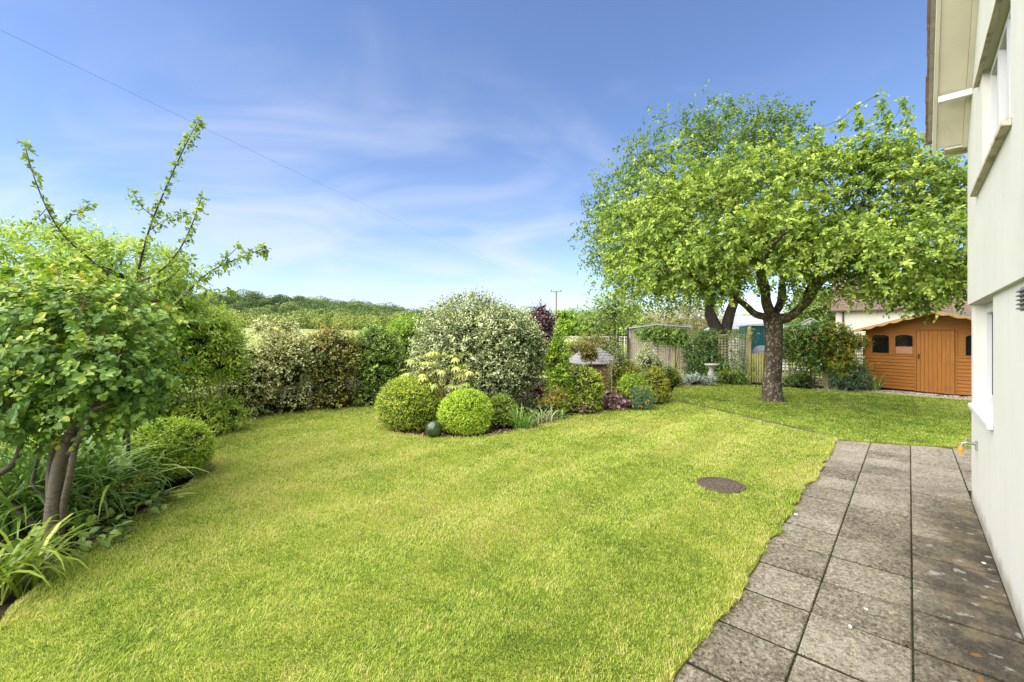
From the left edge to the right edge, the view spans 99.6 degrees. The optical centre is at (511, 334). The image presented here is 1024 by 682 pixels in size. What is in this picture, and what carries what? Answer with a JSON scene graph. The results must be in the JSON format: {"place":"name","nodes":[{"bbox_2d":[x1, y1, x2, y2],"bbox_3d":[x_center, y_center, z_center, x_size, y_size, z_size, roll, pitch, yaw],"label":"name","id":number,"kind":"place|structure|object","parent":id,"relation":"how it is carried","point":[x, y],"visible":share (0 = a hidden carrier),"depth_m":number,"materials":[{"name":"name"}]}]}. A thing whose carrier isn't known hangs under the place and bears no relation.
{"place":"outdoors","nodes":[
{"label":"outdoors","id":0,"kind":"place"},
{"bbox_2d":[204,304,389,330],"bbox_3d":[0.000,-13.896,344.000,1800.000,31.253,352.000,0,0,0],"label":"hill","id":1,"kind":"structure","parent":0,"point":[304,327],"depth_m":229.69,"materials":[{"name":"green plant"}]},
{"bbox_2d":[193,289,802,333],"bbox_3d":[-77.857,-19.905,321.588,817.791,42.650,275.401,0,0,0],"label":"woodland","id":2,"kind":"object","parent":1,"relation":"on","point":[248,303],"visible":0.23,"depth_m":296.42,"materials":[{"name":"green plant"}]},
{"bbox_2d":[0,378,914,621],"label":"soil","id":3,"kind":"structure","parent":0,"point":[6,605],"depth_m":5.60,"materials":[{"name":"brown soil"}]},
{"bbox_2d":[0,509,119,604],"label":"daylily","id":4,"kind":"object","parent":3,"relation":"on","point":[16,566],"visible":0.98,"depth_m":2.84,"materials":[{"name":"green plant"}]},
{"bbox_2d":[1,453,125,525],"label":"plant","id":5,"kind":"object","parent":3,"relation":"on","point":[11,487],"visible":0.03,"depth_m":3.98,"materials":[{"name":"green plant"}]},
{"bbox_2d":[0,435,134,483],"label":"daylily","id":6,"kind":"object","parent":3,"relation":"on","point":[12,455],"visible":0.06,"depth_m":4.39,"materials":[{"name":"green plant"}]},
{"bbox_2d":[4,513,132,563],"bbox_3d":[-3.462,1.583,3.379,0.786,0.223,0.747,0,0,0],"label":"plant","id":7,"kind":"object","parent":3,"relation":"on","point":[101,538],"visible":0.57,"depth_m":3.46,"materials":[{"name":"green plant"}]},
{"bbox_2d":[0,425,154,537],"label":"daylily","id":8,"kind":"object","parent":3,"relation":"on","point":[9,505],"visible":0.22,"depth_m":3.74,"materials":[{"name":"green plant"}]},
{"bbox_2d":[0,434,182,543],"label":"daylily","id":9,"kind":"object","parent":3,"relation":"on","point":[24,499],"visible":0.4,"depth_m":3.76,"materials":[{"name":"green plant"}]},
{"bbox_2d":[0,244,208,556],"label":"smoke tree","id":10,"kind":"object","parent":3,"relation":"on","point":[75,363],"visible":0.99,"depth_m":3.29,"materials":[{"name":"green plant"}]},
{"bbox_2d":[0,210,213,456],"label":"elder bush","id":11,"kind":"object","parent":3,"relation":"on","point":[108,261],"visible":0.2,"depth_m":6.31,"materials":[{"name":"green plant"}]},
{"bbox_2d":[0,429,216,519],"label":"daylily","id":12,"kind":"object","parent":3,"relation":"on","point":[120,474],"visible":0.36,"depth_m":4.13,"materials":[{"name":"green plant"}]},
{"bbox_2d":[2,417,217,482],"bbox_3d":[-4.614,1.262,4.810,2.105,0.837,2.168,0,0,0],"label":"daylily","id":13,"kind":"object","parent":3,"relation":"on","point":[102,444],"visible":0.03,"depth_m":4.82,"materials":[{"name":"green plant"}]},
{"bbox_2d":[68,474,154,523],"bbox_3d":[-3.717,1.523,3.996,0.614,0.371,0.660,0,0,40],"label":"euphorbia","id":14,"kind":"object","parent":3,"relation":"on","point":[134,489],"visible":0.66,"depth_m":4.01,"materials":[{"name":"green plant"}]},
{"bbox_2d":[66,483,182,529],"bbox_3d":[-3.617,1.552,3.955,0.904,0.286,0.952,0,0,0],"label":"plant","id":15,"kind":"object","parent":3,"relation":"on","point":[153,508],"visible":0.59,"depth_m":3.92,"materials":[{"name":"green plant"}]},
{"bbox_2d":[119,472,167,506],"bbox_3d":[-3.719,1.549,4.309,0.414,0.318,0.394,0,0,0],"label":"euphorbia","id":16,"kind":"object","parent":3,"relation":"on","point":[154,483],"visible":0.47,"depth_m":4.33,"materials":[{"name":"green plant"}]},
{"bbox_2d":[16,115,271,479],"bbox_3d":[-3.492,-0.276,4.371,2.589,4.051,0.701,0,0,5],"label":"young apple tree","id":17,"kind":"object","parent":3,"relation":"on","point":[201,278],"visible":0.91,"depth_m":4.34,"materials":[{"name":"green plant"}]},
{"bbox_2d":[125,484,201,516],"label":"iris","id":18,"kind":"object","parent":3,"relation":"on","point":[167,498],"visible":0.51,"depth_m":4.25,"materials":[{"name":"green plant"}]},
{"bbox_2d":[133,446,198,484],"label":"iris","id":19,"kind":"object","parent":3,"relation":"on","point":[155,465],"visible":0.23,"depth_m":4.68,"materials":[{"name":"green plant"}]},
{"bbox_2d":[138,471,194,484],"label":"plant","id":20,"kind":"object","parent":3,"relation":"on","point":[188,474],"visible":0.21,"depth_m":4.87,"materials":[{"name":"green plant"}]},
{"bbox_2d":[122,414,217,481],"bbox_3d":[-4.006,1.304,5.078,0.950,0.744,0.838,0,0,0],"label":"box ball","id":21,"kind":"object","parent":3,"relation":"on","point":[179,431],"visible":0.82,"depth_m":4.88,"materials":[{"name":"green plant"}]},
{"bbox_2d":[149,298,256,436],"bbox_3d":[-5.387,0.630,7.270,1.840,2.555,1.912,0,0,44],"label":"mock orange","id":22,"kind":"object","parent":3,"relation":"on","point":[219,351],"visible":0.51,"depth_m":7.08,"materials":[{"name":"green plant"}]},
{"bbox_2d":[202,329,283,418],"bbox_3d":[-5.502,0.820,8.915,1.606,1.871,1.338,0,0,0],"label":"elaeagnus","id":23,"kind":"object","parent":3,"relation":"on","point":[260,392],"visible":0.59,"depth_m":8.68,"materials":[{"name":"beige plant"}]},
{"bbox_2d":[241,311,322,414],"bbox_3d":[-4.937,0.645,9.377,1.839,2.347,1.491,0,0,0],"label":"elaeagnus","id":24,"kind":"object","parent":3,"relation":"on","point":[289,357],"visible":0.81,"depth_m":9.19,"materials":[{"name":"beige plant"}]},
{"bbox_2d":[299,318,365,410],"bbox_3d":[-4.135,0.734,9.858,1.621,2.248,1.366,0,0,0],"label":"photinia","id":25,"kind":"object","parent":3,"relation":"on","point":[337,359],"visible":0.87,"depth_m":9.61,"materials":[{"name":"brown plant"}]},
{"bbox_2d":[387,352,418,379],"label":"hedge bush","id":26,"kind":"object","parent":3,"relation":"on","point":[402,367],"visible":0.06,"depth_m":12.55,"materials":[{"name":"green plant"}]},
{"bbox_2d":[384,310,426,378],"bbox_3d":[-2.771,0.565,11.654,1.589,2.500,1.414,0,0,0],"label":"dogwood","id":27,"kind":"object","parent":3,"relation":"on","point":[401,324],"visible":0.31,"depth_m":11.45,"materials":[{"name":"green plant"}]},
{"bbox_2d":[374,374,440,431],"bbox_3d":[-1.841,1.206,7.674,1.222,1.003,1.176,0,0,0],"label":"box ball","id":28,"kind":"object","parent":3,"relation":"on","point":[408,404],"visible":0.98,"depth_m":7.36,"materials":[{"name":"green plant"}]},
{"bbox_2d":[399,352,481,407],"bbox_3d":[-1.304,1.001,7.870,1.568,1.370,0.900,0,0,0],"label":"fatsia","id":29,"kind":"object","parent":3,"relation":"on","point":[440,372],"visible":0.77,"depth_m":7.85,"materials":[{"name":"green plant"}]},
{"bbox_2d":[436,387,493,435],"bbox_3d":[-0.793,1.276,7.335,0.995,0.814,0.927,0,0,0],"label":"box ball","id":30,"kind":"object","parent":3,"relation":"on","point":[466,411],"visible":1,"depth_m":7.08,"materials":[{"name":"green plant"}]},
{"bbox_2d":[406,286,548,401],"bbox_3d":[-0.680,0.287,9.728,3.343,2.857,3.074,0,0,0],"label":"elaeagnus","id":31,"kind":"object","parent":3,"relation":"on","point":[501,346],"visible":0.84,"depth_m":8.85,"materials":[{"name":"green plant"}]},
{"bbox_2d":[490,392,518,427],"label":"box bush","id":32,"kind":"object","parent":3,"relation":"on","point":[500,417],"visible":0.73,"depth_m":7.79,"materials":[{"name":"green plant"}]},
{"bbox_2d":[491,393,549,413],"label":"plant","id":33,"kind":"object","parent":3,"relation":"on","point":[529,404],"visible":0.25,"depth_m":9.25,"materials":[{"name":"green plant"}]},
{"bbox_2d":[377,398,669,437],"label":"chippings","id":34,"kind":"object","parent":3,"relation":"on","point":[446,435],"visible":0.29,"depth_m":7.34,"materials":[{"name":"gravel"}]},
{"bbox_2d":[425,421,441,437],"bbox_3d":[-1.267,1.532,7.019,0.276,0.276,0.276,0,0,0],"label":"garden ball","id":35,"kind":"object","parent":34,"relation":"on","point":[433,429],"visible":0.98,"depth_m":6.92,"materials":[{"name":"green ceramic"}]},
{"bbox_2d":[505,403,543,429],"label":"daylily","id":36,"kind":"object","parent":3,"relation":"on","point":[520,421],"visible":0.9,"depth_m":7.63,"materials":[{"name":"green plant"}]},
{"bbox_2d":[527,299,557,398],"bbox_3d":[0.765,0.447,11.592,1.181,2.783,0.977,0,0,0],"label":"purple shrub","id":37,"kind":"object","parent":3,"relation":"on","point":[546,319],"visible":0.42,"depth_m":11.45,"materials":[{"name":"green plant"}]},
{"bbox_2d":[529,404,560,423],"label":"daylily","id":38,"kind":"object","parent":3,"relation":"on","point":[546,418],"visible":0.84,"depth_m":8.17,"materials":[{"name":"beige plant"}]},
{"bbox_2d":[534,384,573,418],"bbox_3d":[0.863,1.357,8.677,0.880,0.749,0.759,0,0,0],"label":"acer","id":39,"kind":"object","parent":3,"relation":"on","point":[554,396],"visible":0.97,"depth_m":8.62,"materials":[{"name":"orange plant"}]},
{"bbox_2d":[540,322,579,414],"bbox_3d":[0.987,0.739,9.105,0.822,2.044,0.765,0,0,0],"label":"spindle bush","id":40,"kind":"object","parent":3,"relation":"on","point":[557,373],"visible":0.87,"depth_m":9.02,"materials":[{"name":"green plant"}]},
{"bbox_2d":[566,396,596,413],"bbox_3d":[1.419,1.449,9.186,0.820,0.490,0.818,0,0,0],"label":"heuchera","id":41,"kind":"object","parent":3,"relation":"on","point":[581,406],"visible":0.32,"depth_m":8.90,"materials":[{"name":"purple plant"}]},
{"bbox_2d":[564,361,605,413],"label":"holly bush","id":42,"kind":"object","parent":3,"relation":"on","point":[587,381],"visible":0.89,"depth_m":9.02,"materials":[{"name":"green plant"}]},
{"bbox_2d":[562,330,624,381],"bbox_3d":[2.853,0.786,15.292,2.371,1.952,1.769,0,0,0],"label":"rose bush","id":43,"kind":"object","parent":3,"relation":"on","point":[573,347],"visible":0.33,"depth_m":15.04,"materials":[{"name":"green plant"}]},
{"bbox_2d":[567,348,620,390],"bbox_3d":[2.354,1.013,12.600,1.400,1.274,1.280,0,0,-14],"label":"garden hut","id":44,"kind":"object","parent":3,"relation":"on","point":[576,358],"visible":0.2,"depth_m":12.16,"materials":[{"name":"grey"}]},
{"bbox_2d":[593,317,623,353],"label":"garden arch","id":45,"kind":"structure","parent":3,"relation":"on","point":[618,329],"depth_m":17.09,"materials":[{"name":"black paint"}]},
{"bbox_2d":[595,342,628,398],"bbox_3d":[2.441,0.930,10.659,0.885,1.549,0.842,0,0,35],"label":"sapling","id":46,"kind":"object","parent":3,"relation":"on","point":[612,360],"visible":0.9,"depth_m":10.66,"materials":[{"name":"green plant"}]},
{"bbox_2d":[598,388,631,410],"bbox_3d":[2.237,1.448,9.724,0.920,0.492,0.903,0,0,20],"label":"heuchera","id":47,"kind":"object","parent":3,"relation":"on","point":[618,399],"visible":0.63,"depth_m":9.54,"materials":[{"name":"purple plant"}]},
{"bbox_2d":[602,350,635,396],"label":"rose bush","id":48,"kind":"object","parent":3,"relation":"on","point":[617,367],"visible":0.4,"depth_m":11.37,"materials":[{"name":"green plant"}]},
{"bbox_2d":[612,358,644,390],"bbox_3d":[3.022,1.155,11.287,0.876,1.132,0.855,0,0,0],"label":"euonymus","id":49,"kind":"object","parent":3,"relation":"on","point":[626,369],"visible":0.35,"depth_m":11.19,"materials":[{"name":"green plant"}]},
{"bbox_2d":[614,371,655,408],"bbox_3d":[2.780,1.278,9.896,0.885,0.965,0.830,0,0,-30],"label":"spirea","id":50,"kind":"object","parent":3,"relation":"on","point":[625,382],"visible":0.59,"depth_m":9.76,"materials":[{"name":"green plant"}]},
{"bbox_2d":[626,383,658,409],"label":"rock rose","id":51,"kind":"object","parent":3,"relation":"on","point":[650,398],"visible":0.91,"depth_m":9.47,"materials":[{"name":"green plant"}]},
{"bbox_2d":[629,339,668,379],"bbox_3d":[4.312,0.970,13.563,1.377,1.673,1.059,0,0,0],"label":"variegated dogwood","id":52,"kind":"object","parent":3,"relation":"on","point":[648,362],"visible":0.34,"depth_m":13.44,"materials":[{"name":"green plant"}]},
{"bbox_2d":[639,365,671,404],"bbox_3d":[3.451,1.229,10.498,0.922,1.083,0.856,0,0,0],"label":"euonymus","id":53,"kind":"object","parent":3,"relation":"on","point":[658,382],"visible":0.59,"depth_m":10.32,"materials":[{"name":"green plant"}]},
{"bbox_2d":[633,325,692,369],"bbox_3d":[5.956,0.647,17.132,2.570,2.116,1.443,0,0,28],"label":"clematis","id":54,"kind":"object","parent":3,"relation":"on","point":[645,333],"visible":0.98,"depth_m":16.82,"materials":[{"name":"green plant"}]},
{"bbox_2d":[663,364,682,386],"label":"box bush","id":55,"kind":"object","parent":3,"relation":"on","point":[672,375],"visible":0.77,"depth_m":13.66,"materials":[{"name":"green plant"}]},
{"bbox_2d":[672,346,675,367],"bbox_3d":[6.330,0.940,16.894,0.110,1.620,0.110,0,0,-43],"label":"fence post","id":56,"kind":"object","parent":3,"relation":"on","point":[674,356],"visible":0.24,"depth_m":16.85,"materials":[{"name":"beige wood"}]},
{"bbox_2d":[630,334,672,369],"bbox_3d":[5.637,0.780,17.635,0.036,1.580,1.890,0,0,-43],"label":"trellis panel","id":57,"kind":"object","parent":56,"relation":"attached to","point":[660,351],"visible":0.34,"depth_m":17.52,"materials":[{"name":"beige wood"}]},
{"bbox_2d":[676,334,708,375],"bbox_3d":[6.807,0.770,16.374,0.036,1.600,1.270,0,0,-43],"label":"trellis panel","id":58,"kind":"object","parent":56,"relation":"attached to","point":[678,364],"visible":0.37,"depth_m":16.60,"materials":[{"name":"beige wood"}]},
{"bbox_2d":[678,327,730,381],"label":"ivy","id":59,"kind":"object","parent":58,"relation":"attached to","point":[699,360],"visible":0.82,"depth_m":15.78,"materials":[{"name":"green plant"}]},
{"bbox_2d":[680,372,709,384],"bbox_3d":[5.952,1.407,14.107,0.770,0.519,0.818,0,0,-45],"label":"senecio","id":60,"kind":"object","parent":3,"relation":"on","point":[693,379],"visible":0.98,"depth_m":14.03,"materials":[{"name":"silver plant"}]},
{"bbox_2d":[704,363,718,384],"bbox_3d":[6.771,1.345,14.679,0.470,0.710,0.470,0,0,0],"label":"bird bath","id":61,"kind":"object","parent":3,"relation":"on","point":[711,366],"visible":0.76,"depth_m":14.58,"materials":[{"name":"white stone"}]},
{"bbox_2d":[712,367,748,384],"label":"shrub","id":62,"kind":"object","parent":3,"relation":"on","point":[730,377],"visible":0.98,"depth_m":14.30,"materials":[{"name":"green plant"}]},
{"bbox_2d":[707,327,760,383],"bbox_3d":[7.818,0.772,15.216,1.694,2.054,1.185,0,0,36],"label":"climbing vine","id":63,"kind":"object","parent":3,"relation":"on","point":[731,350],"visible":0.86,"depth_m":15.04,"materials":[{"name":"green plant"}]},
{"bbox_2d":[747,326,751,383],"bbox_3d":[8.180,0.730,14.900,0.110,2.040,0.110,0,0,-43],"label":"fence post","id":64,"kind":"object","parent":3,"relation":"on","point":[749,350],"visible":0.76,"depth_m":14.86,"materials":[{"name":"beige wood"}]},
{"bbox_2d":[710,334,746,374],"bbox_3d":[7.698,0.780,15.414,0.037,1.580,1.270,0,0,-43],"label":"trellis panel","id":65,"kind":"object","parent":64,"relation":"attached to","point":[725,348],"visible":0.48,"depth_m":15.37,"materials":[{"name":"beige wood"}]},
{"bbox_2d":[752,352,763,382],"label":"picket gate","id":66,"kind":"structure","parent":64,"relation":"attached to","point":[758,359],"depth_m":14.69,"materials":[{"name":"yellow wood"}]},
{"bbox_2d":[672,399,836,437],"bbox_3d":[4.623,1.676,9.052,0.065,0.070,4.425,0,0,-16],"label":"stone edging","id":67,"kind":"object","parent":3,"relation":"on","point":[770,422],"visible":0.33,"depth_m":7.93,"materials":[{"name":"grey stone"}]},
{"bbox_2d":[752,345,764,365],"bbox_3d":[9.256,1.021,16.000,0.673,1.262,0.660,0,0,0],"label":"covered barbecue","id":68,"kind":"object","parent":3,"relation":"on","point":[759,349],"visible":0.38,"depth_m":15.85,"materials":[{"name":"grey fabric"}]},
{"bbox_2d":[782,372,816,387],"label":"shrub","id":69,"kind":"object","parent":3,"relation":"on","point":[797,380],"visible":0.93,"depth_m":13.58,"materials":[{"name":"green plant"}]},
{"bbox_2d":[782,319,840,388],"bbox_3d":[9.166,0.612,13.604,1.943,2.198,1.237,0,0,37],"label":"honeysuckle","id":70,"kind":"object","parent":3,"relation":"on","point":[805,343],"visible":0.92,"depth_m":13.37,"materials":[{"name":"green plant"}]},
{"bbox_2d":[824,341,828,388],"bbox_3d":[9.662,0.880,13.302,0.110,1.740,0.110,0,0,-43],"label":"fence post","id":71,"kind":"object","parent":3,"relation":"on","point":[825,375],"visible":0.24,"depth_m":13.26,"materials":[{"name":"brown wood"}]},
{"bbox_2d":[782,335,823,385],"bbox_3d":[9.116,0.780,13.886,0.036,1.580,1.460,0,0,-43],"label":"trellis panel","id":72,"kind":"object","parent":71,"relation":"attached to","point":[800,371],"visible":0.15,"depth_m":13.81,"materials":[{"name":"beige wood"}]},
{"bbox_2d":[815,319,874,388],"bbox_3d":[10.019,0.622,13.085,1.566,2.164,1.045,0,0,0],"label":"honeysuckle","id":73,"kind":"object","parent":3,"relation":"on","point":[844,342],"visible":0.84,"depth_m":12.88,"materials":[{"name":"green plant"}]},
{"bbox_2d":[822,347,878,390],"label":"euphorbia shrub","id":74,"kind":"object","parent":3,"relation":"on","point":[854,379],"visible":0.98,"depth_m":12.72,"materials":[{"name":"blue plant"}]},
{"bbox_2d":[0,0,967,321],"label":"sky","id":75,"kind":"structure","parent":0,"point":[479,127],"materials":[{"name":"blue"}]},
{"bbox_2d":[0,383,971,681],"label":"lawn","id":76,"kind":"structure","parent":0,"point":[582,447],"depth_m":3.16,"materials":[{"name":"green plant"}]},
{"bbox_2d":[349,319,405,405],"bbox_3d":[-3.278,0.678,10.397,1.612,2.190,1.513,0,0,0],"label":"laurel","id":77,"kind":"object","parent":76,"relation":"on","point":[379,361],"visible":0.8,"depth_m":10.09,"materials":[{"name":"green plant"}]},
{"bbox_2d":[696,477,745,492],"bbox_3d":[2.283,1.638,4.739,0.487,0.016,0.487,0,0,0],"label":"manhole cover","id":78,"kind":"object","parent":76,"relation":"on","point":[721,484],"visible":1,"depth_m":4.72,"materials":[{"name":"metal"}]},
{"bbox_2d":[583,85,967,401],"bbox_3d":[6.216,-1.860,9.915,8.851,7.326,6.750,0,0,0],"label":"apple tree","id":79,"kind":"object","parent":76,"relation":"on","point":[794,244],"visible":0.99,"depth_m":9.30,"materials":[{"name":"green plant"}]},
{"bbox_2d":[168,328,857,393],"bbox_3d":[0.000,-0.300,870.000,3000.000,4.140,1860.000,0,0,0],"label":"field","id":80,"kind":"structure","parent":0,"point":[540,376],"depth_m":67.28,"materials":[{"name":"green plant"}]},
{"bbox_2d":[205,312,693,333],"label":"hedgerow","id":81,"kind":"object","parent":80,"relation":"on","point":[313,321],"visible":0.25,"depth_m":146.48,"materials":[{"name":"green plant"}]},
{"bbox_2d":[553,306,583,337],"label":"field tree","id":82,"kind":"object","parent":80,"relation":"on","point":[566,318],"visible":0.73,"depth_m":93.13,"materials":[{"name":"green plant"}]},
{"bbox_2d":[571,311,626,339],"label":"field tree","id":83,"kind":"object","parent":80,"relation":"on","point":[586,325],"visible":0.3,"depth_m":68.52,"materials":[{"name":"green plant"}]},
{"bbox_2d":[576,283,654,345],"bbox_3d":[8.128,-1.082,34.026,6.493,5.988,4.439,0,0,0],"label":"open tree","id":84,"kind":"object","parent":80,"relation":"on","point":[609,309],"visible":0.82,"depth_m":33.58,"materials":[{"name":"green plant"}]},
{"bbox_2d":[612,301,655,337],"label":"field tree","id":85,"kind":"object","parent":80,"relation":"on","point":[631,325],"visible":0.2,"depth_m":58.77,"materials":[{"name":"green plant"}]},
{"bbox_2d":[625,324,692,366],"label":"garage","id":86,"kind":"structure","parent":80,"relation":"on","point":[631,329],"depth_m":22.61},
{"bbox_2d":[628,296,739,338],"bbox_3d":[12.144,-0.629,29.560,8.104,5.162,5.830,0,0,0],"label":"willow bush","id":87,"kind":"object","parent":80,"relation":"on","point":[699,323],"visible":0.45,"depth_m":29.42,"materials":[{"name":"green plant"}]},
{"bbox_2d":[567,79,843,363],"bbox_3d":[7.825,-4.053,18.077,10.996,11.811,7.306,0,0,0],"label":"maple tree","id":88,"kind":"object","parent":80,"relation":"on","point":[711,317],"visible":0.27,"depth_m":17.31,"materials":[{"name":"green plant"}]},
{"bbox_2d":[704,316,792,369],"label":"outbuilding","id":89,"kind":"structure","parent":80,"relation":"on","point":[743,320],"depth_m":21.43,"materials":[{"name":"white"}]},
{"bbox_2d":[736,324,764,372],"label":"metal shed","id":90,"kind":"structure","parent":80,"relation":"on","point":[760,339],"depth_m":18.54,"materials":[{"name":"teal metal"}]},
{"bbox_2d":[783,284,835,324],"bbox_3d":[21.689,-0.944,29.885,5.961,5.787,4.294,0,0,0],"label":"pale tree","id":91,"kind":"object","parent":80,"relation":"on","point":[817,309],"visible":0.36,"depth_m":29.15,"materials":[{"name":"green plant"}]},
{"bbox_2d":[831,269,967,366],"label":"neighbour house","id":92,"kind":"structure","parent":80,"relation":"on","point":[857,318],"depth_m":22.32,"materials":[{"name":"white paint"}]},
{"bbox_2d":[939,301,971,312],"bbox_3d":[21.959,0.043,19.424,4.400,3.215,3.200,0,0,25],"label":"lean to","id":93,"kind":"object","parent":92,"relation":"on","point":[967,307],"visible":0.11,"depth_m":19.77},
{"bbox_2d":[578,341,601,368],"bbox_3d":[1.836,0.926,10.405,0.616,1.596,0.611,0,0,0],"label":"photinia","id":94,"kind":"object","parent":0,"point":[587,350],"visible":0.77,"depth_m":10.30,"materials":[{"name":"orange plant"}]},
{"bbox_2d":[674,440,1023,681],"bbox_3d":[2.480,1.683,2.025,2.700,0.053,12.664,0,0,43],"label":"patio","id":95,"kind":"structure","parent":0,"point":[946,528],"depth_m":2.82,"materials":[{"name":"grey concrete"}]},
{"bbox_2d":[721,445,1003,681],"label":"moss","id":96,"kind":"object","parent":95,"relation":"on","point":[825,571],"visible":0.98,"depth_m":2.86,"materials":[{"name":"green plant"}]},
{"bbox_2d":[925,0,1023,637],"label":"house","id":97,"kind":"structure","parent":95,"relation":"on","point":[974,94],"depth_m":3.20,"materials":[{"name":"white paint"}]},
{"bbox_2d":[968,302,993,429],"bbox_3d":[4.115,0.207,3.710,0.190,1.005,1.415,0,0,43],"label":"window","id":98,"kind":"structure","parent":97,"relation":"in","point":[982,411],"depth_m":4.09,"materials":[{"name":"white plastic"}]},
{"bbox_2d":[970,5,1011,196],"bbox_3d":[3.502,-1.671,3.116,0.160,0.927,1.770,0,0,43],"label":"window","id":99,"kind":"structure","parent":97,"relation":"in","point":[1000,74],"depth_m":3.10,"materials":[{"name":"white plastic"}]},
{"bbox_2d":[863,374,887,390],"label":"iris","id":100,"kind":"object","parent":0,"point":[875,387],"visible":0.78,"depth_m":12.76,"materials":[{"name":"green plant"}]},
{"bbox_2d":[813,388,971,399],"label":"gravel path","id":101,"kind":"structure","parent":0,"point":[924,394],"depth_m":12.23,"materials":[{"name":"grey gravel"}]},
{"bbox_2d":[851,311,971,395],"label":"garden shed","id":102,"kind":"structure","parent":101,"relation":"on","point":[910,353],"depth_m":12.29,"materials":[{"name":"orange wood"}]},
{"bbox_2d":[871,334,889,353],"bbox_3d":[11.263,0.285,13.229,0.034,0.600,0.490,0,0,-26],"label":"window","id":103,"kind":"structure","parent":102,"relation":"in","point":[881,345],"depth_m":13.24,"materials":[{"name":"black glass"}]},
{"bbox_2d":[894,334,913,354],"bbox_3d":[11.511,0.285,12.716,0.034,0.600,0.480,0,0,-26],"label":"window","id":104,"kind":"structure","parent":102,"relation":"in","point":[903,343],"depth_m":12.71,"materials":[{"name":"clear glass"}]},
{"bbox_2d":[917,330,956,394],"bbox_3d":[11.811,0.752,12.056,0.086,1.735,0.858,0,0,-26],"label":"door","id":105,"kind":"structure","parent":102,"relation":"in","point":[936,364],"depth_m":12.06,"materials":[{"name":"orange wood"}]},
{"bbox_2d":[964,334,971,356],"bbox_3d":[12.177,0.285,11.343,0.034,0.600,0.490,0,0,-26],"label":"window","id":106,"kind":"structure","parent":102,"relation":"in","point":[967,339],"depth_m":11.49,"materials":[{"name":"black glass"}]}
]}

